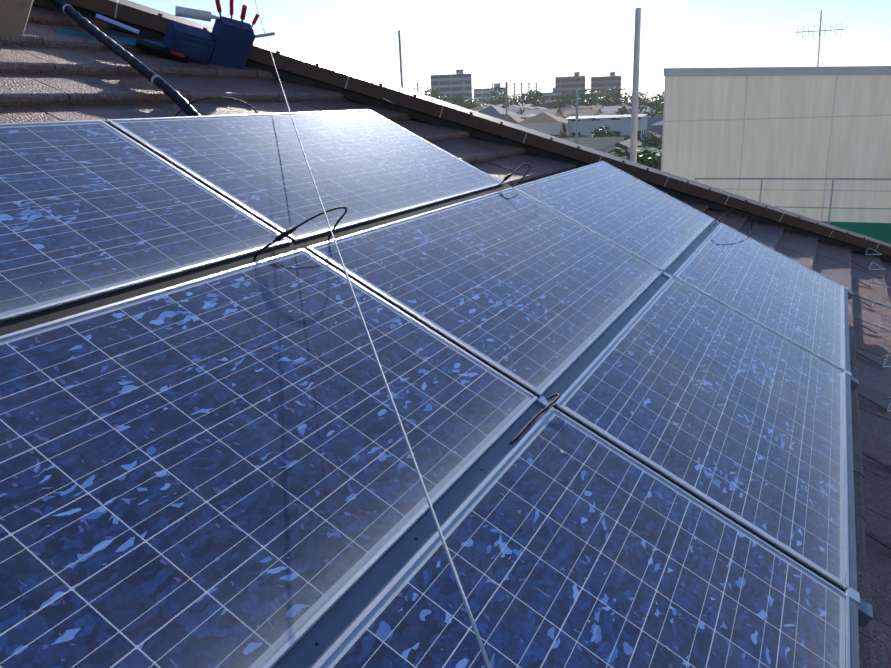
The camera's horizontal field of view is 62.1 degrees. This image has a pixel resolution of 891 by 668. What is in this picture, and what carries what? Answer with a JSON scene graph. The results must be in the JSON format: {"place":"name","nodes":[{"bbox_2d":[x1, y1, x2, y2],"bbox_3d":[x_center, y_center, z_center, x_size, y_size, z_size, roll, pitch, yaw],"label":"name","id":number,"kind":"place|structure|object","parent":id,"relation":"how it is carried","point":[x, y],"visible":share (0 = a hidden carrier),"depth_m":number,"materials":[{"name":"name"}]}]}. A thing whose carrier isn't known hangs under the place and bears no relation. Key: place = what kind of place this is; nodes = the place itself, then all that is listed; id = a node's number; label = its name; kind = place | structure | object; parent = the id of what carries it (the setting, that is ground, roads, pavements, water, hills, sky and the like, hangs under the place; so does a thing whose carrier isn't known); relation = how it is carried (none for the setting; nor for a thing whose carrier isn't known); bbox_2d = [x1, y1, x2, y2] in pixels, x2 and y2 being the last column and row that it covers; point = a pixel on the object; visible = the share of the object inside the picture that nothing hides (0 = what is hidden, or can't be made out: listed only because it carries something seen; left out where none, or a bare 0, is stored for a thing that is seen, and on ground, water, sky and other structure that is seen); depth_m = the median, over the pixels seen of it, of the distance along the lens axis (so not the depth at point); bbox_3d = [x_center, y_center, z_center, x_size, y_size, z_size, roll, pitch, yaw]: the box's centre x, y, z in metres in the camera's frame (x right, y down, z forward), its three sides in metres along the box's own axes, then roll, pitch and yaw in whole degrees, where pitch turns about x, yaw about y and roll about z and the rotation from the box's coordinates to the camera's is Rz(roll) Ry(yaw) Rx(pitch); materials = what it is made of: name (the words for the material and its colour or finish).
{"place":"outdoors","nodes":[
{"label":"outdoors","id":0,"kind":"place"},
{"bbox_2d":[0,5,890,667],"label":"roof tiles","id":1,"kind":"object","parent":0,"point":[48,73],"visible":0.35,"depth_m":3.34,"materials":[{"name":"brown tile"}]},
{"bbox_2d":[430,69,471,104],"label":"apartment","id":2,"kind":"structure","parent":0,"point":[459,83],"depth_m":359.87,"materials":[{"name":"grey concrete"}]},
{"bbox_2d":[473,84,505,103],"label":"apartment","id":3,"kind":"structure","parent":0,"point":[484,93],"depth_m":379.78,"materials":[{"name":"grey concrete"}]},
{"bbox_2d":[129,0,890,103],"label":"sky","id":4,"kind":"structure","parent":0,"point":[495,41],"materials":[{"name":"white"}]},
{"bbox_2d":[492,82,536,104],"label":"golf range net","id":5,"kind":"object","parent":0,"point":[515,87],"visible":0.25,"depth_m":368.40,"materials":[{"name":"white"}]},
{"bbox_2d":[398,8,640,162],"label":"poles","id":6,"kind":"object","parent":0,"point":[634,122],"visible":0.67,"depth_m":28.39,"materials":[{"name":"concrete"}]},
{"bbox_2d":[538,87,560,105],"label":"building","id":7,"kind":"structure","parent":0,"point":[548,96],"depth_m":349.27,"materials":[{"name":"grey concrete"}]},
{"bbox_2d":[555,72,584,101],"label":"apartment","id":8,"kind":"structure","parent":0,"point":[568,84],"depth_m":402.22,"materials":[{"name":"grey concrete"}]},
{"bbox_2d":[591,72,620,104],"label":"apartment","id":9,"kind":"structure","parent":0,"point":[599,85],"depth_m":408.29,"materials":[{"name":"grey concrete"}]},
{"bbox_2d":[661,66,890,222],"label":"beige building","id":10,"kind":"structure","parent":0,"point":[785,122],"depth_m":16.80,"materials":[{"name":"beige concrete"}]},
{"bbox_2d":[795,10,843,66],"bbox_3d":[11.945,-8.214,23.937,1.440,4.187,0.074,2,17,14],"label":"tv aerial","id":11,"kind":"object","parent":10,"relation":"attached to","point":[808,31],"visible":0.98,"depth_m":23.54,"materials":[{"name":"grey metal"}]},
{"bbox_2d":[695,178,890,243],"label":"railing","id":12,"kind":"object","parent":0,"point":[880,231],"visible":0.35,"depth_m":14.20,"materials":[{"name":"grey metal"}]},
{"bbox_3d":[-1.673,0.240,4.966,8.320,4.010,14.187,32,29,15],"label":"roof","id":13,"kind":"object","parent":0,"visible":0},
{"bbox_2d":[0,0,33,35],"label":"bucket","id":14,"kind":"object","parent":13,"relation":"on","point":[14,15],"visible":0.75,"depth_m":2.99,"materials":[{"name":"beige plastic"}]},
{"bbox_2d":[50,0,200,115],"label":"conduit hose","id":15,"kind":"object","parent":13,"relation":"attached to","point":[159,82],"visible":0.6,"depth_m":3.20,"materials":[{"name":"black"}]},
{"bbox_2d":[54,0,274,68],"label":"tool pouch","id":16,"kind":"object","parent":13,"relation":"on","point":[227,42],"visible":0.96,"depth_m":3.68,"materials":[{"name":"blue fabric"}]},
{"bbox_2d":[0,110,872,667],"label":"mounting rails","id":17,"kind":"object","parent":13,"relation":"on","point":[324,634],"visible":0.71,"depth_m":1.74,"materials":[{"name":"silver metal"}]},
{"bbox_2d":[0,120,291,322],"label":"solar panel","id":18,"kind":"object","parent":17,"relation":"attached to","point":[91,208],"visible":0.81,"depth_m":1.92,"materials":[{"name":"glass"}]},
{"bbox_2d":[0,248,537,667],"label":"solar panel","id":19,"kind":"object","parent":17,"relation":"attached to","point":[217,470],"visible":0.96,"depth_m":1.33,"materials":[{"name":"glass"}]},
{"bbox_2d":[106,109,502,241],"bbox_3d":[-0.419,-0.688,2.967,0.808,0.046,1.580,32,29,15],"label":"solar panel","id":20,"kind":"object","parent":17,"relation":"attached to","point":[367,165],"visible":0.75,"depth_m":2.74,"materials":[{"name":"glass"}]},
{"bbox_2d":[255,0,491,667],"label":"safety rope","id":21,"kind":"object","parent":17,"relation":"attached to","point":[440,533],"visible":0.98,"depth_m":1.24,"materials":[{"name":"grey fabric"}]},
{"bbox_2d":[174,97,752,444],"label":"cables","id":22,"kind":"object","parent":17,"relation":"attached to","point":[284,234],"visible":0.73,"depth_m":2.16,"materials":[{"name":"black rubber"}]},
{"bbox_2d":[307,188,662,401],"bbox_3d":[0.273,-0.249,2.741,0.808,0.046,1.580,32,29,15],"label":"solar panel","id":23,"kind":"object","parent":17,"relation":"attached to","point":[534,296],"visible":0.81,"depth_m":2.49,"materials":[{"name":"glass"}]},
{"bbox_2d":[312,407,849,667],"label":"solar panel","id":24,"kind":"object","parent":17,"relation":"on","point":[571,543],"visible":0.96,"depth_m":1.46,"materials":[{"name":"glass"}]},
{"bbox_2d":[512,161,714,272],"bbox_3d":[0.999,-0.693,4.096,0.808,0.046,1.580,32,29,15],"label":"solar panel","id":25,"kind":"object","parent":17,"relation":"attached to","point":[650,224],"visible":0.81,"depth_m":3.92,"materials":[{"name":"glass"}]},
{"bbox_2d":[553,277,848,588],"bbox_3d":[0.965,0.190,2.514,0.808,0.046,1.580,32,29,15],"label":"solar panel","id":26,"kind":"object","parent":17,"relation":"on","point":[736,416],"visible":0.83,"depth_m":2.24,"materials":[{"name":"glass"}]},
{"bbox_2d":[672,222,845,370],"bbox_3d":[1.690,-0.255,3.869,0.808,0.046,1.580,32,29,15],"label":"solar panel","id":27,"kind":"object","parent":17,"relation":"on","point":[785,297],"visible":0.94,"depth_m":3.69,"materials":[{"name":"glass"}]},
{"bbox_2d":[32,0,890,261],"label":"hip cap","id":28,"kind":"object","parent":13,"relation":"on","point":[149,22],"visible":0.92,"depth_m":4.57,"materials":[{"name":"brown"}]},
{"bbox_2d":[851,248,890,549],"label":"snow guards","id":29,"kind":"object","parent":13,"relation":"on","point":[874,536],"visible":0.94,"depth_m":3.79,"materials":[{"name":"brown metal"}]},
{"label":"ground","id":30,"kind":"structure","parent":0,"visible":0},
{"bbox_2d":[420,87,663,169],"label":"trees","id":31,"kind":"object","parent":30,"relation":"on","point":[650,156],"visible":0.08,"depth_m":289.07,"materials":[{"name":"green plant"}]},
{"bbox_2d":[448,102,662,160],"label":"town houses","id":32,"kind":"structure","parent":30,"relation":"on","point":[543,118],"depth_m":112.54,"materials":[{"name":"stone"}]}
]}

